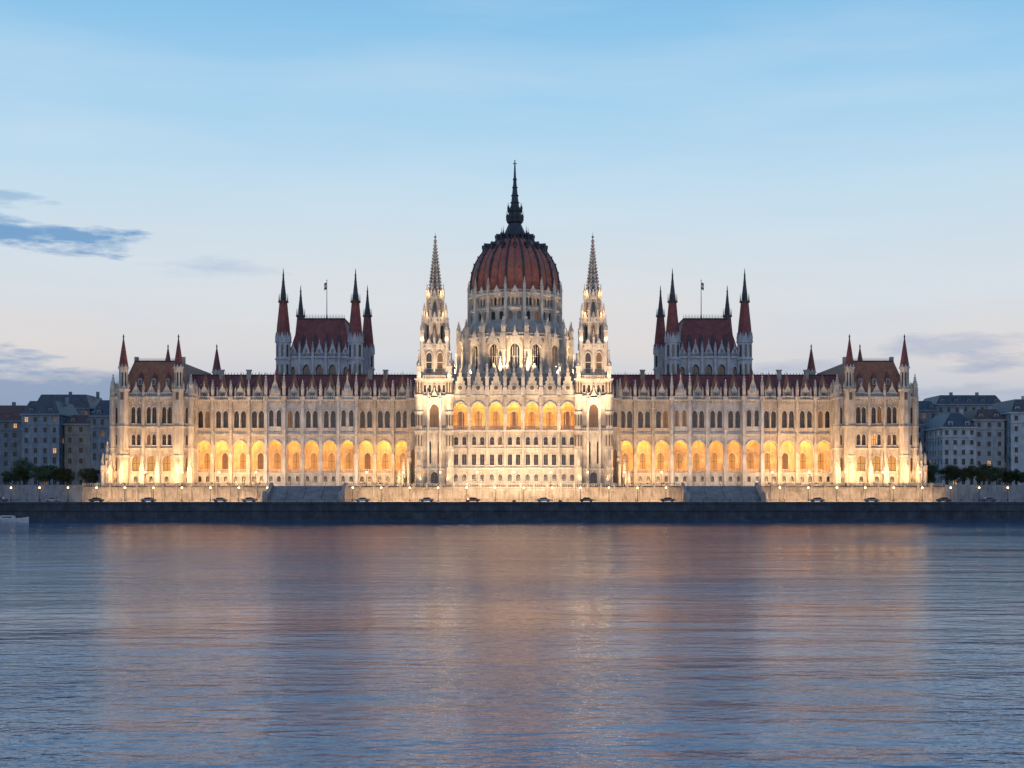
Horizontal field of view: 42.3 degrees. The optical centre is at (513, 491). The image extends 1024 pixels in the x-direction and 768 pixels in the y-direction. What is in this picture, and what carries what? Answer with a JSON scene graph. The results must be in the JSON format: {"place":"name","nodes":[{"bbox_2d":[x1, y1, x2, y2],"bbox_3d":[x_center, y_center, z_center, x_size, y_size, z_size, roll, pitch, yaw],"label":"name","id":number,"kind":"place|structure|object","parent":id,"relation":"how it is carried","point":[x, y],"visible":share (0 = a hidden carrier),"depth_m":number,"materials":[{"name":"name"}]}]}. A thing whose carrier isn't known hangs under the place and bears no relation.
{"place":"outdoors","nodes":[
{"label":"outdoors","id":0,"kind":"place"},
{"bbox_2d":[0,402,25,484],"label":"apartment building","id":1,"kind":"structure","parent":0,"point":[10,436],"depth_m":502.00,"materials":[{"name":"paint"}]},
{"bbox_2d":[20,397,78,484],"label":"apartment building","id":2,"kind":"structure","parent":0,"point":[43,422],"depth_m":492.00,"materials":[{"name":"paint"}]},
{"bbox_2d":[38,392,101,414],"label":"apartment building","id":3,"kind":"structure","parent":0,"point":[83,404],"depth_m":569.55,"materials":[{"name":"paint"}]},
{"bbox_2d":[63,415,90,485],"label":"apartment building","id":4,"kind":"structure","parent":0,"point":[77,443],"depth_m":496.00,"materials":[{"name":"paint"}]},
{"bbox_2d":[89,402,109,485],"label":"apartment building","id":5,"kind":"structure","parent":0,"point":[100,428],"depth_m":486.00,"materials":[{"name":"paint"}]},
{"bbox_2d":[91,400,109,412],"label":"apartment building","id":6,"kind":"structure","parent":0,"point":[101,403],"depth_m":561.33,"materials":[{"name":"paint"}]},
{"bbox_2d":[101,334,220,485],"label":"end pavilion","id":7,"kind":"structure","parent":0,"point":[152,419],"depth_m":423.70,"materials":[{"name":"stone"}]},
{"bbox_2d":[192,368,416,485],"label":"wing","id":8,"kind":"structure","parent":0,"point":[331,429],"depth_m":430.00,"materials":[{"name":"beige stone"}]},
{"bbox_2d":[275,269,374,373],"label":"chamber block","id":9,"kind":"structure","parent":8,"relation":"on","point":[330,345],"depth_m":442.00,"materials":[{"name":"stone"}]},
{"bbox_2d":[262,482,346,501],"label":"grand staircase","id":10,"kind":"structure","parent":0,"point":[307,493],"depth_m":409.88,"materials":[{"name":"stone"}]},
{"bbox_2d":[0,522,1023,767],"bbox_3d":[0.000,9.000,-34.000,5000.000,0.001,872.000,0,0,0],"label":"river water","id":11,"kind":"structure","parent":0,"point":[510,644],"depth_m":77.88,"materials":[{"name":"blue liquid"}]},
{"bbox_2d":[0,516,28,521],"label":"motorboat","id":12,"kind":"object","parent":11,"relation":"on","point":[10,519],"visible":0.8,"depth_m":391.93,"materials":[{"name":"white"}]},
{"bbox_2d":[0,499,1023,521],"bbox_3d":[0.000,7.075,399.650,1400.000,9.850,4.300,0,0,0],"label":"quay wall","id":13,"kind":"structure","parent":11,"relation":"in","point":[500,511],"depth_m":400.68,"materials":[{"name":"stone"}]},
{"bbox_2d":[0,501,1023,501],"bbox_3d":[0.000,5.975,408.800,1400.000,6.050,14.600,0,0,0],"label":"quay road","id":14,"kind":"structure","parent":0,"point":[516,501],"depth_m":412.60,"materials":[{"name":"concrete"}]},
{"bbox_2d":[45,497,60,501],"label":"parked car","id":15,"kind":"object","parent":14,"relation":"on","point":[55,499],"visible":0.98,"depth_m":403.51,"materials":[{"name":"paint"}]},
{"bbox_2d":[88,497,103,501],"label":"parked car","id":16,"kind":"object","parent":14,"relation":"on","point":[99,499],"visible":0.98,"depth_m":403.51,"materials":[{"name":"paint"}]},
{"bbox_2d":[140,497,155,501],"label":"parked car","id":17,"kind":"object","parent":14,"relation":"on","point":[151,499],"visible":0.96,"depth_m":403.51,"materials":[{"name":"paint"}]},
{"bbox_2d":[212,497,227,501],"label":"parked car","id":18,"kind":"object","parent":14,"relation":"on","point":[221,499],"visible":0.97,"depth_m":403.51,"materials":[{"name":"paint"}]},
{"bbox_2d":[242,497,256,501],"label":"parked car","id":19,"kind":"object","parent":14,"relation":"on","point":[249,499],"visible":0.98,"depth_m":403.51,"materials":[{"name":"paint"}]},
{"bbox_2d":[355,497,369,501],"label":"parked car","id":20,"kind":"object","parent":14,"relation":"on","point":[362,499],"visible":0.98,"depth_m":403.51,"materials":[{"name":"paint"}]},
{"bbox_2d":[420,497,433,501],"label":"parked car","id":21,"kind":"object","parent":14,"relation":"on","point":[426,499],"visible":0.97,"depth_m":403.51,"materials":[{"name":"paint"}]},
{"bbox_2d":[466,497,479,501],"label":"parked car","id":22,"kind":"object","parent":14,"relation":"on","point":[474,498],"visible":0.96,"depth_m":403.51,"materials":[{"name":"paint"}]},
{"bbox_2d":[0,483,1023,500],"bbox_3d":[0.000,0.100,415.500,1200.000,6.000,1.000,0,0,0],"label":"promenade wall","id":23,"kind":"structure","parent":14,"relation":"on","point":[400,492],"depth_m":415.50,"materials":[{"name":"stone"}]},
{"bbox_2d":[138,483,889,501],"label":"floodlight fixtures","id":24,"kind":"object","parent":14,"relation":"on","point":[513,500],"visible":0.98,"depth_m":416.15,"materials":[{"name":"metal"}]},
{"bbox_2d":[537,497,550,501],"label":"parked car","id":25,"kind":"object","parent":14,"relation":"on","point":[543,499],"visible":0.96,"depth_m":403.51,"materials":[{"name":"paint"}]},
{"bbox_2d":[579,497,593,501],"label":"parked car","id":26,"kind":"object","parent":14,"relation":"on","point":[587,499],"visible":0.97,"depth_m":403.51,"materials":[{"name":"paint"}]},
{"bbox_2d":[660,497,674,501],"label":"parked car","id":27,"kind":"object","parent":14,"relation":"on","point":[667,499],"visible":0.98,"depth_m":403.51,"materials":[{"name":"paint"}]},
{"bbox_2d":[809,497,824,501],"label":"parked car","id":28,"kind":"object","parent":14,"relation":"on","point":[817,499],"visible":0.99,"depth_m":403.51,"materials":[{"name":"paint"}]},
{"bbox_2d":[864,497,878,501],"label":"parked car","id":29,"kind":"object","parent":14,"relation":"on","point":[868,499],"visible":0.96,"depth_m":403.51,"materials":[{"name":"paint"}]},
{"bbox_2d":[936,497,951,501],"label":"parked car","id":30,"kind":"object","parent":14,"relation":"on","point":[940,499],"visible":0.99,"depth_m":403.51,"materials":[{"name":"paint"}]},
{"bbox_2d":[980,497,996,501],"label":"parked car","id":31,"kind":"object","parent":14,"relation":"on","point":[991,499],"visible":0.97,"depth_m":403.51,"materials":[{"name":"paint"}]},
{"bbox_2d":[0,0,1023,405],"label":"sky","id":32,"kind":"structure","parent":0,"point":[164,164],"materials":[{"name":"blue"}]},
{"bbox_2d":[86,486,943,486],"bbox_3d":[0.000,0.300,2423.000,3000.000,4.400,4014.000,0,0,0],"label":"ground","id":33,"kind":"structure","parent":0,"point":[517,486],"depth_m":416.00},
{"bbox_2d":[1,471,12,484],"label":"tree","id":34,"kind":"object","parent":33,"relation":"on","point":[7,475],"visible":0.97,"depth_m":437.60,"materials":[{"name":"green plant"}]},
{"bbox_2d":[12,464,28,484],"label":"tree","id":35,"kind":"object","parent":33,"relation":"on","point":[15,470],"visible":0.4,"depth_m":431.42,"materials":[{"name":"green plant"}]},
{"bbox_2d":[14,468,30,484],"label":"tree","id":36,"kind":"object","parent":33,"relation":"on","point":[24,476],"visible":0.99,"depth_m":423.87,"materials":[{"name":"green plant"}]},
{"bbox_2d":[10,457,35,484],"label":"tree","id":37,"kind":"object","parent":33,"relation":"on","point":[25,463],"visible":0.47,"depth_m":442.57,"materials":[{"name":"green plant"}]},
{"bbox_2d":[27,466,51,484],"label":"tree","id":38,"kind":"object","parent":33,"relation":"on","point":[40,473],"visible":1,"depth_m":423.26,"materials":[{"name":"green plant"}]},
{"bbox_2d":[39,464,58,484],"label":"tree","id":39,"kind":"object","parent":33,"relation":"on","point":[47,478],"visible":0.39,"depth_m":440.94,"materials":[{"name":"green plant"}]},
{"bbox_2d":[51,467,70,484],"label":"tree","id":40,"kind":"object","parent":33,"relation":"on","point":[58,475],"visible":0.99,"depth_m":425.94,"materials":[{"name":"green plant"}]},
{"bbox_2d":[59,468,74,484],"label":"tree","id":41,"kind":"object","parent":33,"relation":"on","point":[68,478],"visible":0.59,"depth_m":442.94,"materials":[{"name":"green plant"}]},
{"bbox_2d":[76,468,96,485],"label":"tree","id":42,"kind":"object","parent":33,"relation":"on","point":[83,475],"visible":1,"depth_m":427.98,"materials":[{"name":"green plant"}]},
{"bbox_2d":[87,468,100,485],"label":"tree","id":43,"kind":"object","parent":33,"relation":"on","point":[96,471],"visible":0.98,"depth_m":429.37,"materials":[{"name":"green plant"}]},
{"bbox_2d":[397,235,454,485],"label":"facade tower","id":44,"kind":"structure","parent":33,"relation":"on","point":[430,444],"depth_m":420.78,"materials":[{"name":"stone"}]},
{"bbox_2d":[452,356,575,485],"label":"central block","id":45,"kind":"structure","parent":33,"relation":"on","point":[507,422],"depth_m":422.00,"materials":[{"name":"stone"}]},
{"bbox_2d":[455,276,573,373],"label":"dome drum","id":46,"kind":"object","parent":45,"relation":"on","point":[506,325],"visible":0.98,"depth_m":445.22,"materials":[{"name":"beige stone"}]},
{"bbox_2d":[469,160,560,293],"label":"dome","id":47,"kind":"structure","parent":46,"relation":"on","point":[514,253],"depth_m":449.72,"materials":[{"name":"tile"}]},
{"bbox_2d":[573,235,630,485],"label":"facade tower","id":48,"kind":"structure","parent":33,"relation":"on","point":[597,444],"depth_m":420.78,"materials":[{"name":"stone"}]},
{"bbox_2d":[927,467,935,483],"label":"tree","id":49,"kind":"object","parent":33,"relation":"on","point":[932,478],"visible":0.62,"depth_m":439.37,"materials":[{"name":"green plant"}]},
{"bbox_2d":[926,460,938,482],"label":"tree","id":50,"kind":"object","parent":33,"relation":"on","point":[928,464],"visible":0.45,"depth_m":439.90,"materials":[{"name":"green plant"}]},
{"bbox_2d":[938,465,960,484],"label":"tree","id":51,"kind":"object","parent":33,"relation":"on","point":[946,472],"visible":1,"depth_m":435.51,"materials":[{"name":"green plant"}]},
{"bbox_2d":[947,465,964,484],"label":"tree","id":52,"kind":"object","parent":33,"relation":"on","point":[957,476],"visible":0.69,"depth_m":437.68,"materials":[{"name":"green plant"}]},
{"bbox_2d":[960,465,981,484],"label":"tree","id":53,"kind":"object","parent":33,"relation":"on","point":[970,474],"visible":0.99,"depth_m":429.47,"materials":[{"name":"green plant"}]},
{"bbox_2d":[973,464,993,484],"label":"tree","id":54,"kind":"object","parent":33,"relation":"on","point":[984,466],"visible":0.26,"depth_m":438.08,"materials":[{"name":"green plant"}]},
{"bbox_2d":[975,468,992,484],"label":"tree","id":55,"kind":"object","parent":33,"relation":"on","point":[982,477],"visible":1,"depth_m":426.01,"materials":[{"name":"green plant"}]},
{"bbox_2d":[987,466,1006,484],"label":"tree","id":56,"kind":"object","parent":33,"relation":"on","point":[998,472],"visible":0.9,"depth_m":432.04,"materials":[{"name":"green plant"}]},
{"bbox_2d":[1000,471,1012,484],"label":"tree","id":57,"kind":"object","parent":33,"relation":"on","point":[1007,475],"visible":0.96,"depth_m":432.97,"materials":[{"name":"green plant"}]},
{"bbox_2d":[1001,470,1019,484],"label":"tree","id":58,"kind":"object","parent":33,"relation":"on","point":[1014,476],"visible":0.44,"depth_m":438.47,"materials":[{"name":"green plant"}]},
{"bbox_2d":[1009,470,1023,484],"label":"tree","id":59,"kind":"object","parent":33,"relation":"on","point":[1017,479],"visible":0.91,"depth_m":440.13,"materials":[{"name":"green plant"}]},
{"bbox_2d":[1018,472,1023,482],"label":"tree","id":60,"kind":"object","parent":33,"relation":"on","point":[1020,474],"visible":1,"depth_m":437.24,"materials":[{"name":"green plant"}]},
{"bbox_2d":[611,368,835,485],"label":"wing","id":61,"kind":"structure","parent":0,"point":[696,429],"depth_m":430.00,"materials":[{"name":"beige stone"}]},
{"bbox_2d":[653,269,752,373],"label":"chamber block","id":62,"kind":"structure","parent":61,"relation":"on","point":[697,345],"depth_m":442.00,"materials":[{"name":"stone"}]},
{"bbox_2d":[681,482,765,501],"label":"grand staircase","id":63,"kind":"structure","parent":0,"point":[720,493],"depth_m":409.88,"materials":[{"name":"stone"}]},
{"bbox_2d":[807,334,926,485],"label":"end pavilion","id":64,"kind":"structure","parent":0,"point":[875,419],"depth_m":423.70,"materials":[{"name":"stone"}]},
{"bbox_2d":[918,417,925,456],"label":"apartment building","id":65,"kind":"structure","parent":0,"point":[921,424],"depth_m":510.00,"materials":[{"name":"paint"}]},
{"bbox_2d":[918,401,938,423],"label":"apartment building","id":66,"kind":"structure","parent":0,"point":[928,411],"depth_m":550.00,"materials":[{"name":"paint"}]},
{"bbox_2d":[924,409,977,485],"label":"apartment building","id":67,"kind":"structure","parent":0,"point":[949,438],"depth_m":490.30,"materials":[{"name":"paint"}]},
{"bbox_2d":[923,392,1000,414],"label":"apartment building","id":68,"kind":"structure","parent":0,"point":[949,403],"depth_m":558.30,"materials":[{"name":"paint"}]},
{"bbox_2d":[963,406,1005,484],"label":"apartment building","id":69,"kind":"structure","parent":0,"point":[989,422],"depth_m":494.00,"materials":[{"name":"paint"}]},
{"bbox_2d":[992,396,1023,484],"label":"apartment building","id":70,"kind":"structure","parent":0,"point":[1011,412],"depth_m":490.30,"materials":[{"name":"paint"}]}
]}

